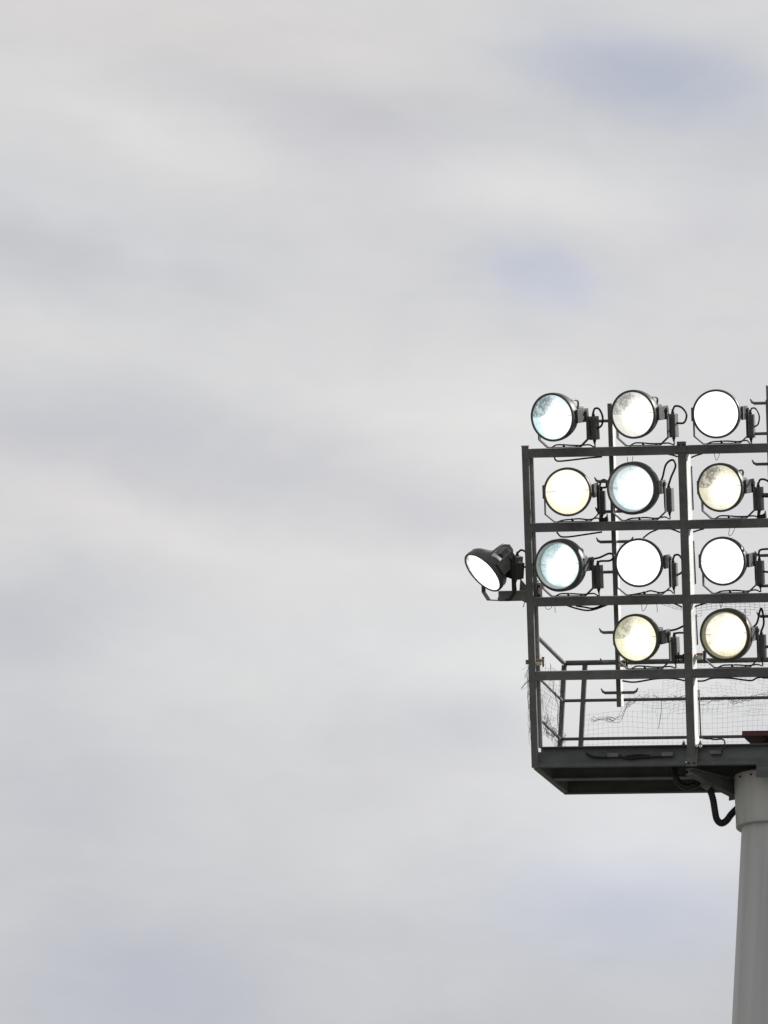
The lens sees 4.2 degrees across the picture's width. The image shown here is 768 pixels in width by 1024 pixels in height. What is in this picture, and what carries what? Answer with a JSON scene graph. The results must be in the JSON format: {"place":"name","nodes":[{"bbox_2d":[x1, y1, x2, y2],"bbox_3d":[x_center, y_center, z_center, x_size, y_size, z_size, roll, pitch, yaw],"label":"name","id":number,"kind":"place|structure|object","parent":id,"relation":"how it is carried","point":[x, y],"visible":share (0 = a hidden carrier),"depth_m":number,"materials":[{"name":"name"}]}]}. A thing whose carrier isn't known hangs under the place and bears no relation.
{"place":"outdoors","nodes":[
{"label":"outdoors","id":0,"kind":"place"},
{"bbox_2d":[0,0,767,1023],"label":"sky","id":1,"kind":"structure","parent":0,"point":[290,291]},
{"bbox_3d":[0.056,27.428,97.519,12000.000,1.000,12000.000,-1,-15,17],"label":"ground","id":2,"kind":"structure","parent":0,"visible":0},
{"bbox_2d":[686,731,767,1023],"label":"floodlight mast","id":3,"kind":"object","parent":2,"relation":"on","point":[746,790],"visible":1,"depth_m":103.27,"materials":[{"name":"metal"}]},
{"bbox_2d":[534,740,767,794],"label":"service platform","id":4,"kind":"structure","parent":3,"relation":"attached to","point":[571,770],"depth_m":103.94,"materials":[{"name":"metal"}]},
{"bbox_2d":[585,752,608,757],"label":"edge cable","id":5,"kind":"object","parent":4,"relation":"attached to","point":[589,755],"visible":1,"depth_m":103.82,"materials":[{"name":"black rubber"}]},
{"bbox_2d":[607,753,619,757],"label":"junction box","id":6,"kind":"object","parent":4,"relation":"attached to","point":[612,755],"visible":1,"depth_m":103.75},
{"bbox_2d":[625,754,649,756],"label":"edge cable","id":7,"kind":"object","parent":4,"relation":"attached to","point":[632,755],"visible":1,"depth_m":103.70,"materials":[{"name":"black rubber"}]},
{"bbox_2d":[619,756,663,759],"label":"edge cable","id":8,"kind":"object","parent":4,"relation":"attached to","point":[630,758],"visible":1,"depth_m":103.68,"materials":[{"name":"black rubber"}]},
{"bbox_2d":[521,441,767,767],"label":"lamp frame","id":9,"kind":"object","parent":4,"relation":"on","point":[688,598],"visible":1,"depth_m":103.55,"materials":[{"name":"grey metal"}]},
{"bbox_2d":[498,579,542,602],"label":"outrigger bracket","id":10,"kind":"object","parent":9,"relation":"attached to","point":[520,594],"visible":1,"depth_m":103.94,"materials":[{"name":"grey metal"}]},
{"bbox_2d":[464,543,532,600],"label":"floodlight","id":11,"kind":"object","parent":10,"relation":"attached to","point":[494,569],"visible":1,"depth_m":103.88,"materials":[{"name":"metal"}]},
{"bbox_2d":[524,664,530,743],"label":"net strand","id":12,"kind":"object","parent":9,"relation":"hanging from","point":[528,694],"visible":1,"depth_m":103.98},
{"bbox_2d":[536,657,544,666],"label":"pipe clamp","id":13,"kind":"object","parent":9,"relation":"attached to","point":[539,662],"visible":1,"depth_m":103.95,"materials":[{"name":"silver metal"}]},
{"bbox_2d":[531,393,603,447],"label":"floodlight","id":14,"kind":"object","parent":9,"relation":"attached to","point":[555,417],"visible":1,"depth_m":103.61,"materials":[{"name":"glass"}]},
{"bbox_2d":[542,467,606,521],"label":"floodlight","id":15,"kind":"object","parent":9,"relation":"attached to","point":[568,491],"visible":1,"depth_m":103.58,"materials":[{"name":"glass"}]},
{"bbox_2d":[535,538,614,596],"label":"floodlight","id":16,"kind":"object","parent":9,"relation":"attached to","point":[562,564],"visible":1,"depth_m":103.70,"materials":[{"name":"glass"}]},
{"bbox_2d":[554,456,601,461],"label":"hanging cable","id":17,"kind":"object","parent":9,"relation":"attached to","point":[577,459],"visible":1,"depth_m":103.78,"materials":[{"name":"black rubber"}]},
{"bbox_2d":[556,531,601,537],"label":"hanging cable","id":18,"kind":"object","parent":9,"relation":"attached to","point":[559,535],"visible":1,"depth_m":103.81,"materials":[{"name":"black rubber"}]},
{"bbox_2d":[567,605,607,610],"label":"hanging cable","id":19,"kind":"object","parent":9,"relation":"attached to","point":[587,610],"visible":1,"depth_m":103.82,"materials":[{"name":"black rubber"}]},
{"bbox_2d":[576,605,602,608],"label":"hanging cable","id":20,"kind":"object","parent":9,"relation":"attached to","point":[589,607],"visible":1,"depth_m":103.83,"materials":[{"name":"black rubber"}]},
{"bbox_2d":[599,513,607,521],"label":"beam clip","id":21,"kind":"object","parent":9,"relation":"attached to","point":[601,519],"visible":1,"depth_m":103.72,"materials":[{"name":"black metal"}]},
{"bbox_2d":[594,403,637,706],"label":"climbing post","id":22,"kind":"object","parent":9,"relation":"attached to","point":[615,541],"visible":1,"depth_m":103.84,"materials":[{"name":"grey metal"}]},
{"bbox_2d":[619,660,627,666],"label":"pipe clamp","id":23,"kind":"object","parent":22,"relation":"attached to","point":[624,662],"visible":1,"depth_m":103.82,"materials":[{"name":"metal"}]},
{"bbox_2d":[607,459,676,520],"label":"floodlight","id":24,"kind":"object","parent":9,"relation":"attached to","point":[635,487],"visible":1,"depth_m":103.44,"materials":[{"name":"glass"}]},
{"bbox_2d":[614,538,680,594],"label":"floodlight","id":25,"kind":"object","parent":9,"relation":"attached to","point":[640,562],"visible":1,"depth_m":103.40,"materials":[{"name":"glass"}]},
{"bbox_2d":[613,614,682,668],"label":"floodlight","id":26,"kind":"object","parent":9,"relation":"attached to","point":[638,638],"visible":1,"depth_m":103.45,"materials":[{"name":"glass"}]},
{"bbox_2d":[611,390,687,445],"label":"floodlight","id":27,"kind":"object","parent":9,"relation":"attached to","point":[636,414],"visible":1,"depth_m":103.36,"materials":[{"name":"glass"}]},
{"bbox_2d":[622,678,684,682],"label":"hanging cable","id":28,"kind":"object","parent":9,"relation":"attached to","point":[649,680],"visible":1,"depth_m":103.68,"materials":[{"name":"black rubber"}]},
{"bbox_2d":[675,652,683,661],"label":"beam clip","id":29,"kind":"object","parent":9,"relation":"attached to","point":[678,656],"visible":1,"depth_m":103.48,"materials":[{"name":"black metal"}]},
{"bbox_2d":[696,651,704,660],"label":"pipe clamp","id":30,"kind":"object","parent":9,"relation":"attached to","point":[700,656],"visible":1,"depth_m":103.53,"materials":[{"name":"silver metal"}]},
{"bbox_2d":[691,389,759,444],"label":"floodlight","id":31,"kind":"object","parent":9,"relation":"attached to","point":[717,413],"visible":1,"depth_m":103.10,"materials":[{"name":"glass"}]},
{"bbox_2d":[696,603,767,616],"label":"bird net","id":32,"kind":"object","parent":9,"relation":"hanging from","point":[727,606],"visible":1,"depth_m":103.52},
{"bbox_2d":[697,463,767,518],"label":"floodlight","id":33,"kind":"object","parent":9,"relation":"attached to","point":[723,487],"visible":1,"depth_m":103.13,"materials":[{"name":"glass"}]},
{"bbox_2d":[697,677,767,681],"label":"hanging cable","id":34,"kind":"object","parent":9,"relation":"attached to","point":[731,678],"visible":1,"depth_m":103.41,"materials":[{"name":"black rubber"}]},
{"bbox_2d":[698,536,767,593],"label":"floodlight","id":35,"kind":"object","parent":9,"relation":"attached to","point":[724,561],"visible":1,"depth_m":103.16,"materials":[{"name":"glass"}]},
{"bbox_2d":[700,607,766,667],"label":"floodlight","id":36,"kind":"object","parent":9,"relation":"attached to","point":[728,634],"visible":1,"depth_m":103.22,"materials":[{"name":"glass"}]},
{"bbox_2d":[750,385,767,678],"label":"climbing post","id":37,"kind":"object","parent":9,"relation":"attached to","point":[761,464],"visible":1,"depth_m":103.35,"materials":[{"name":"grey metal"}]},
{"bbox_2d":[757,510,766,517],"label":"beam clip","id":38,"kind":"object","parent":9,"relation":"attached to","point":[764,515],"visible":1,"depth_m":103.25,"materials":[{"name":"black metal"}]},
{"bbox_2d":[539,635,767,745],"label":"guard rail","id":39,"kind":"object","parent":4,"relation":"on","point":[583,700],"visible":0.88,"depth_m":104.96,"materials":[{"name":"metal"}]},
{"bbox_2d":[540,654,567,745],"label":"bird net","id":40,"kind":"object","parent":39,"relation":"attached to","point":[547,717],"visible":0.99,"depth_m":104.70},
{"bbox_2d":[586,656,767,744],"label":"bird net","id":41,"kind":"object","parent":39,"relation":"hanging from","point":[657,728],"visible":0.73,"depth_m":104.82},
{"bbox_2d":[662,752,673,756],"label":"junction box","id":42,"kind":"object","parent":4,"relation":"attached to","point":[667,754],"visible":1,"depth_m":103.59,"materials":[{"name":"grey metal"}]},
{"bbox_2d":[700,735,725,751],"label":"thin cable","id":43,"kind":"object","parent":4,"relation":"attached to","point":[715,739],"visible":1,"depth_m":103.43,"materials":[{"name":"black rubber"}]},
{"bbox_2d":[710,750,721,754],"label":"junction box","id":44,"kind":"object","parent":4,"relation":"attached to","point":[718,752],"visible":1,"depth_m":103.45,"materials":[{"name":"grey metal"}]},
{"bbox_2d":[671,766,734,826],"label":"power cable","id":45,"kind":"object","parent":3,"relation":"attached to","point":[718,821],"visible":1,"depth_m":103.72,"materials":[{"name":"black rubber"}]}
]}

